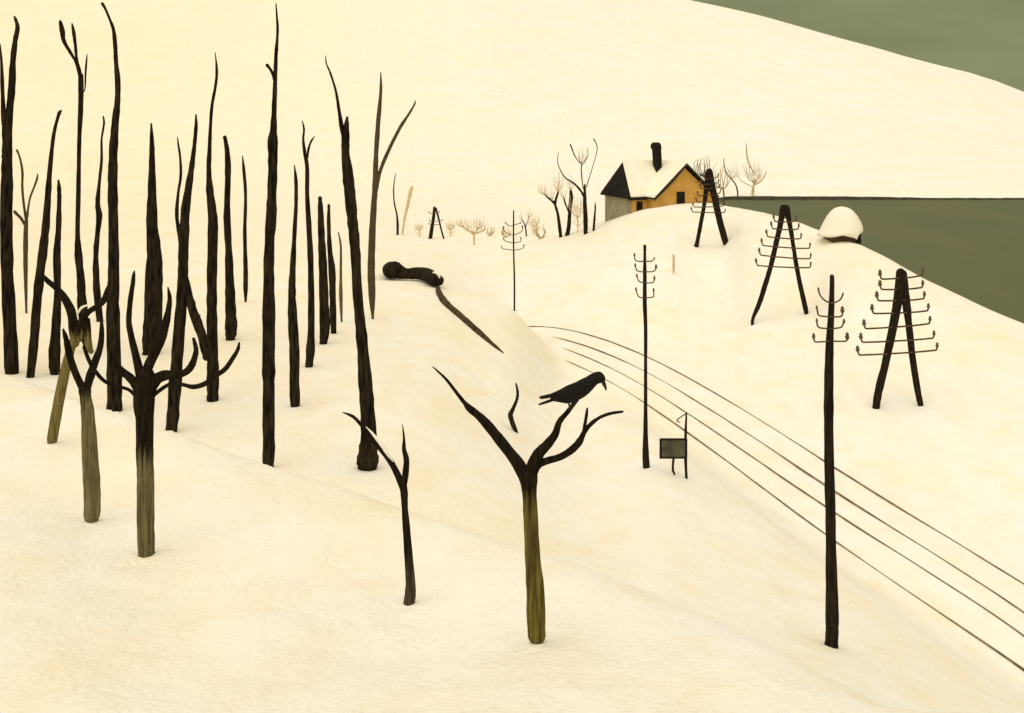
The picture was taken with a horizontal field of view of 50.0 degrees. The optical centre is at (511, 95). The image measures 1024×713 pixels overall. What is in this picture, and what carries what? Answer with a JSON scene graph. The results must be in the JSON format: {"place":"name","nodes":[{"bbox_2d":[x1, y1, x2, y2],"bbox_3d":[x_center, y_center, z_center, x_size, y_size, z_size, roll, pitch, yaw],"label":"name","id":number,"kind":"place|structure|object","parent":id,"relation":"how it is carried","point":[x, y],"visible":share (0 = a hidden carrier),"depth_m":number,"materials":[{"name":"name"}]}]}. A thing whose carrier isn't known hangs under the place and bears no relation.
{"place":"outdoors","nodes":[
{"label":"outdoors","id":0,"kind":"place"},
{"bbox_2d":[0,0,1023,712],"bbox_3d":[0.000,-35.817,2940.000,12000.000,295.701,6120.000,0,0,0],"label":"snow ground","id":1,"kind":"structure","parent":0,"point":[278,586],"depth_m":54.62,"materials":[{"name":"white snow"}]},
{"bbox_2d":[0,16,19,374],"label":"bare tree","id":2,"kind":"object","parent":1,"relation":"on","point":[11,355],"visible":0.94,"depth_m":47.02,"materials":[{"name":"black plant"}]},
{"bbox_2d":[13,149,37,312],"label":"bare tree","id":3,"kind":"object","parent":1,"relation":"on","point":[25,246],"visible":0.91,"depth_m":61.06,"materials":[{"name":"brown plant"}]},
{"bbox_2d":[26,110,61,377],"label":"bare tree","id":4,"kind":"object","parent":1,"relation":"on","point":[38,286],"visible":0.89,"depth_m":46.51,"materials":[{"name":"black plant"}]},
{"bbox_2d":[48,180,61,374],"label":"bare tree","id":5,"kind":"object","parent":1,"relation":"on","point":[54,351],"visible":0.79,"depth_m":47.20,"materials":[{"name":"black plant"}]},
{"bbox_2d":[36,272,111,447],"bbox_3d":[-8.136,4.978,20.188,1.402,3.549,0.613,0,0,0],"label":"pollard tree","id":6,"kind":"object","parent":1,"relation":"on","point":[79,329],"visible":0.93,"depth_m":20.11,"materials":[{"name":"brown plant"}]},
{"bbox_2d":[59,20,92,346],"bbox_3d":[-20.340,4.485,51.462,1.496,15.993,1.615,0,0,0],"label":"bare tree","id":7,"kind":"object","parent":1,"relation":"on","point":[81,289],"visible":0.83,"depth_m":51.56,"materials":[{"name":"black plant"}]},
{"bbox_2d":[62,320,112,527],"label":"pollard tree","id":8,"kind":"object","parent":1,"relation":"on","point":[91,485],"visible":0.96,"depth_m":15.87,"materials":[{"name":"brown plant"}]},
{"bbox_2d":[92,116,104,321],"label":"bare tree","id":9,"kind":"object","parent":1,"relation":"on","point":[97,290],"visible":0.84,"depth_m":58.55,"materials":[{"name":"black plant"}]},
{"bbox_2d":[101,2,122,411],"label":"bare tree","id":10,"kind":"object","parent":1,"relation":"on","point":[114,376],"visible":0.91,"depth_m":41.80,"materials":[{"name":"black plant"}]},
{"bbox_2d":[142,123,162,355],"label":"bare tree","id":11,"kind":"object","parent":1,"relation":"on","point":[153,303],"visible":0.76,"depth_m":51.01,"materials":[{"name":"black plant"}]},
{"bbox_2d":[82,270,239,566],"bbox_3d":[-4.523,4.407,14.517,2.005,4.148,0.841,0,0,0],"label":"pollard tree","id":12,"kind":"object","parent":1,"relation":"on","point":[145,382],"visible":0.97,"depth_m":14.44,"materials":[{"name":"black plant"}]},
{"bbox_2d":[165,114,209,432],"bbox_3d":[-11.506,6.565,38.969,1.748,11.825,0.716,0,0,27],"label":"bare tree","id":13,"kind":"object","parent":1,"relation":"on","point":[185,300],"visible":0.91,"depth_m":38.98,"materials":[{"name":"black plant"}]},
{"bbox_2d":[206,52,218,401],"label":"bare tree","id":14,"kind":"object","parent":1,"relation":"on","point":[212,334],"visible":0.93,"depth_m":42.85,"materials":[{"name":"black plant"}]},
{"bbox_2d":[223,135,237,340],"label":"bare tree","id":15,"kind":"object","parent":1,"relation":"on","point":[231,322],"visible":0.87,"depth_m":53.84,"materials":[{"name":"black plant"}]},
{"bbox_2d":[242,155,247,301],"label":"bare tree","id":16,"kind":"object","parent":1,"relation":"on","point":[245,274],"visible":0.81,"depth_m":65.47,"materials":[{"name":"black plant"}]},
{"bbox_2d":[262,3,278,466],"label":"bare tree","id":17,"kind":"object","parent":1,"relation":"on","point":[268,363],"visible":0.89,"depth_m":34.27,"materials":[{"name":"black plant"}]},
{"bbox_2d":[288,165,299,406],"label":"bare tree","id":18,"kind":"object","parent":1,"relation":"on","point":[294,364],"visible":0.87,"depth_m":41.82,"materials":[{"name":"black plant"}]},
{"bbox_2d":[302,121,314,367],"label":"bare tree","id":19,"kind":"object","parent":1,"relation":"on","point":[310,349],"visible":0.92,"depth_m":48.01,"materials":[{"name":"black plant"}]},
{"bbox_2d":[318,196,329,344],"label":"bare tree","id":20,"kind":"object","parent":1,"relation":"on","point":[324,317],"visible":0.84,"depth_m":52.47,"materials":[{"name":"black plant"}]},
{"bbox_2d":[327,204,336,333],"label":"bare tree","id":21,"kind":"object","parent":1,"relation":"on","point":[332,281],"visible":0.83,"depth_m":55.14,"materials":[{"name":"black plant"}]},
{"bbox_2d":[338,232,342,321],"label":"bare tree","id":22,"kind":"object","parent":1,"relation":"on","point":[340,294],"visible":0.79,"depth_m":58.55,"materials":[{"name":"brown wood"}]},
{"bbox_2d":[325,55,378,470],"bbox_3d":[-4.945,5.454,33.993,1.636,13.377,0.703,0,0,-7],"label":"bare tree","id":23,"kind":"object","parent":1,"relation":"on","point":[367,457],"visible":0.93,"depth_m":33.91,"materials":[{"name":"black plant"}]},
{"bbox_2d":[343,412,428,608],"bbox_3d":[-1.459,5.056,13.054,1.071,2.664,0.499,0,0,0],"label":"bare sapling","id":24,"kind":"object","parent":1,"relation":"on","point":[409,601],"visible":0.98,"depth_m":13.01,"materials":[{"name":"black plant"}]},
{"bbox_2d":[367,72,415,318],"bbox_3d":[-6.566,5.601,60.106,2.686,13.794,0.514,0,0,-15],"label":"bare tree","id":25,"kind":"object","parent":1,"relation":"on","point":[371,244],"visible":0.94,"depth_m":59.75,"materials":[{"name":"brown plant"}]},
{"bbox_2d":[393,174,398,234],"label":"sapling","id":26,"kind":"object","parent":1,"relation":"on","point":[397,226],"visible":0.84,"depth_m":179.32,"materials":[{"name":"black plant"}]},
{"bbox_2d":[401,186,412,234],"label":"sapling","id":27,"kind":"object","parent":1,"relation":"on","point":[408,201],"visible":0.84,"depth_m":180.13,"materials":[{"name":"beige plant"}]},
{"bbox_2d":[382,261,443,285],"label":"fallen log","id":28,"kind":"object","parent":1,"relation":"on","point":[394,270],"visible":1,"depth_m":76.17,"materials":[{"name":"black wood"}]},
{"bbox_2d":[415,223,422,236],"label":"scrub tree","id":29,"kind":"object","parent":1,"relation":"on","point":[419,230],"visible":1,"depth_m":179.14,"materials":[{"name":"beige plant"}]},
{"bbox_2d":[428,206,444,238],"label":"telegraph pole","id":30,"kind":"object","parent":1,"relation":"on","point":[435,210],"visible":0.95,"depth_m":175.17,"materials":[{"name":"brown wood"}]},
{"bbox_2d":[445,219,455,236],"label":"scrub tree","id":31,"kind":"object","parent":1,"relation":"on","point":[450,228],"visible":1,"depth_m":178.85,"materials":[{"name":"beige plant"}]},
{"bbox_2d":[436,285,503,352],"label":"fallen tree","id":32,"kind":"object","parent":1,"relation":"on","point":[445,302],"visible":0.84,"depth_m":64.20,"materials":[{"name":"brown wood"}]},
{"bbox_2d":[457,218,484,244],"bbox_3d":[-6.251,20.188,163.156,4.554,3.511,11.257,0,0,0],"label":"tree","id":33,"kind":"object","parent":1,"relation":"on","point":[468,230],"visible":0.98,"depth_m":167.72,"materials":[{"name":"beige plant"}]},
{"bbox_2d":[501,226,511,237],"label":"bush","id":34,"kind":"object","parent":1,"relation":"on","point":[502,233],"visible":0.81,"depth_m":154.67,"materials":[{"name":"beige plant"}]},
{"bbox_2d":[501,210,524,310],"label":"telegraph pole","id":35,"kind":"object","parent":1,"relation":"on","point":[513,234],"visible":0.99,"depth_m":88.39,"materials":[{"name":"brown wood"}]},
{"bbox_2d":[508,383,518,432],"bbox_3d":[0.059,12.893,44.813,0.460,2.342,0.216,0,0,0],"label":"dead stick","id":36,"kind":"object","parent":1,"relation":"on","point":[511,419],"visible":0.84,"depth_m":44.75,"materials":[{"name":"black wood"}]},
{"bbox_2d":[519,210,531,235],"bbox_3d":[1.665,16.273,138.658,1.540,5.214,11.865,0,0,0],"label":"tree","id":37,"kind":"object","parent":1,"relation":"on","point":[526,223],"visible":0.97,"depth_m":144.08,"materials":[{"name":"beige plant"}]},
{"bbox_2d":[433,367,623,652],"bbox_3d":[0.177,4.291,11.131,1.950,3.157,0.526,0,0,0],"label":"pollard tree","id":38,"kind":"object","parent":1,"relation":"on","point":[527,476],"visible":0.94,"depth_m":11.06,"materials":[{"name":"brown plant"}]},
{"bbox_2d":[538,371,606,410],"bbox_3d":[0.608,2.966,11.000,0.688,0.400,0.142,0,0,0],"label":"crow","id":39,"kind":"object","parent":38,"relation":"on","point":[576,391],"visible":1,"depth_m":10.96,"materials":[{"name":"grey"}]},
{"bbox_2d":[527,211,539,233],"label":"scrub tree","id":40,"kind":"object","parent":1,"relation":"on","point":[533,226],"visible":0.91,"depth_m":143.23,"materials":[{"name":"beige plant"}]},
{"bbox_2d":[532,222,545,238],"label":"bush","id":41,"kind":"object","parent":1,"relation":"on","point":[537,234],"visible":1,"depth_m":133.95,"materials":[{"name":"beige plant"}]},
{"bbox_2d":[537,172,563,237],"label":"tree","id":42,"kind":"object","parent":1,"relation":"on","point":[557,214],"visible":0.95,"depth_m":128.89,"materials":[{"name":"black plant"}]},
{"bbox_2d":[560,174,573,235],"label":"tree","id":43,"kind":"object","parent":1,"relation":"on","point":[568,228],"visible":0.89,"depth_m":128.62,"materials":[{"name":"black plant"}]},
{"bbox_2d":[557,138,597,234],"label":"tree","id":44,"kind":"object","parent":1,"relation":"on","point":[585,221],"visible":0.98,"depth_m":123.72,"materials":[{"name":"black plant"}]},
{"bbox_2d":[567,193,587,232],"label":"scrub tree","id":45,"kind":"object","parent":1,"relation":"on","point":[578,216],"visible":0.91,"depth_m":128.45,"materials":[{"name":"beige plant"}]},
{"bbox_2d":[592,203,595,230],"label":"sapling","id":46,"kind":"object","parent":1,"relation":"on","point":[594,220],"visible":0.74,"depth_m":123.41,"materials":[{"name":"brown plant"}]},
{"bbox_2d":[633,245,656,468],"bbox_3d":[4.954,9.889,40.849,0.908,8.705,0.283,0,0,0],"label":"telegraph pole","id":47,"kind":"object","parent":1,"relation":"on","point":[645,456],"visible":0.96,"depth_m":40.78,"materials":[{"name":"brown wood"}]},
{"bbox_2d":[600,142,718,221],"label":"house","id":48,"kind":"structure","parent":1,"relation":"on","point":[630,187],"depth_m":123.61,"materials":[{"name":"paint"}]},
{"bbox_2d":[636,201,642,210],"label":"window","id":49,"kind":"structure","parent":48,"relation":"in","point":[639,205],"depth_m":122.46,"materials":[{"name":"black glass"}]},
{"bbox_2d":[676,191,684,203],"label":"window","id":50,"kind":"structure","parent":48,"relation":"in","point":[680,196],"depth_m":123.03,"materials":[{"name":"black glass"}]},
{"bbox_2d":[659,412,687,478],"bbox_3d":[5.827,12.780,39.561,1.050,2.693,0.248,0,0,0],"label":"signal board","id":51,"kind":"object","parent":1,"relation":"on","point":[673,449],"visible":0.86,"depth_m":39.49,"materials":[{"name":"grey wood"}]},
{"bbox_2d":[672,254,674,273],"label":"marker post","id":52,"kind":"object","parent":1,"relation":"on","point":[673,264],"visible":0.9,"depth_m":91.27,"materials":[{"name":"beige wood"}]},
{"bbox_2d":[694,157,709,176],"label":"tree","id":53,"kind":"object","parent":1,"relation":"on","point":[700,174],"visible":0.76,"depth_m":132.82,"materials":[{"name":"brown plant"}]},
{"bbox_2d":[690,168,727,246],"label":"telegraph pole","id":54,"kind":"object","parent":1,"relation":"on","point":[709,182],"visible":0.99,"depth_m":101.35,"materials":[{"name":"brown wood"}]},
{"bbox_2d":[713,163,730,205],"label":"tree","id":55,"kind":"object","parent":1,"relation":"on","point":[721,188],"visible":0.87,"depth_m":130.91,"materials":[{"name":"brown plant"}]},
{"bbox_2d":[723,160,739,195],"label":"tree","id":56,"kind":"object","parent":1,"relation":"on","point":[732,177],"visible":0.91,"depth_m":405.88,"materials":[{"name":"brown plant"}]},
{"bbox_2d":[738,143,766,195],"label":"tree","id":57,"kind":"object","parent":1,"relation":"on","point":[754,183],"visible":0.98,"depth_m":405.69,"materials":[{"name":"beige plant"}]},
{"bbox_2d":[529,326,1023,584],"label":"rail","id":58,"kind":"object","parent":1,"relation":"on","point":[877,494],"visible":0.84,"depth_m":50.28,"materials":[{"name":"metal"}]},
{"bbox_2d":[751,205,811,325],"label":"telegraph pole","id":59,"kind":"object","parent":1,"relation":"on","point":[784,211],"visible":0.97,"depth_m":75.11,"materials":[{"name":"brown wood"}]},
{"bbox_2d":[551,336,1023,612],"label":"rail","id":60,"kind":"object","parent":1,"relation":"on","point":[836,492],"visible":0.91,"depth_m":48.72,"materials":[{"name":"metal"}]},
{"bbox_2d":[564,348,1023,636],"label":"rail","id":61,"kind":"object","parent":1,"relation":"on","point":[816,500],"visible":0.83,"depth_m":46.27,"materials":[{"name":"metal"}]},
{"bbox_2d":[568,361,1023,670],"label":"rail","id":62,"kind":"object","parent":1,"relation":"on","point":[982,641],"visible":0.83,"depth_m":42.88,"materials":[{"name":"metal"}]},
{"bbox_2d":[811,274,849,648],"bbox_3d":[6.810,8.014,23.521,0.816,8.376,0.316,0,0,0],"label":"telegraph pole","id":63,"kind":"object","parent":1,"relation":"on","point":[831,619],"visible":0.97,"depth_m":23.44,"materials":[{"name":"brown wood"}]},
{"bbox_2d":[817,206,862,244],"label":"hut","id":64,"kind":"object","parent":1,"relation":"on","point":[841,224],"visible":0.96,"depth_m":86.39,"materials":[{"name":"white wood"}]},
{"bbox_2d":[855,268,938,408],"bbox_3d":[19.883,12.736,56.798,4.322,7.725,0.518,0,0,0],"label":"telegraph pole","id":65,"kind":"object","parent":1,"relation":"on","point":[901,296],"visible":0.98,"depth_m":56.63,"materials":[{"name":"brown wood"}]},
{"bbox_2d":[692,0,1023,91],"label":"sky","id":66,"kind":"structure","parent":0,"point":[984,38],"materials":[{"name":"green"}]},
{"bbox_2d":[718,196,1023,199],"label":"river bank","id":67,"kind":"structure","parent":0,"point":[808,198],"depth_m":400.74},
{"bbox_2d":[719,200,1023,322],"bbox_3d":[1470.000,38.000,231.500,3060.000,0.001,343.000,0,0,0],"label":"river","id":68,"kind":"structure","parent":0,"point":[972,250],"depth_m":294.14,"materials":[{"name":"liquid"}]}
]}

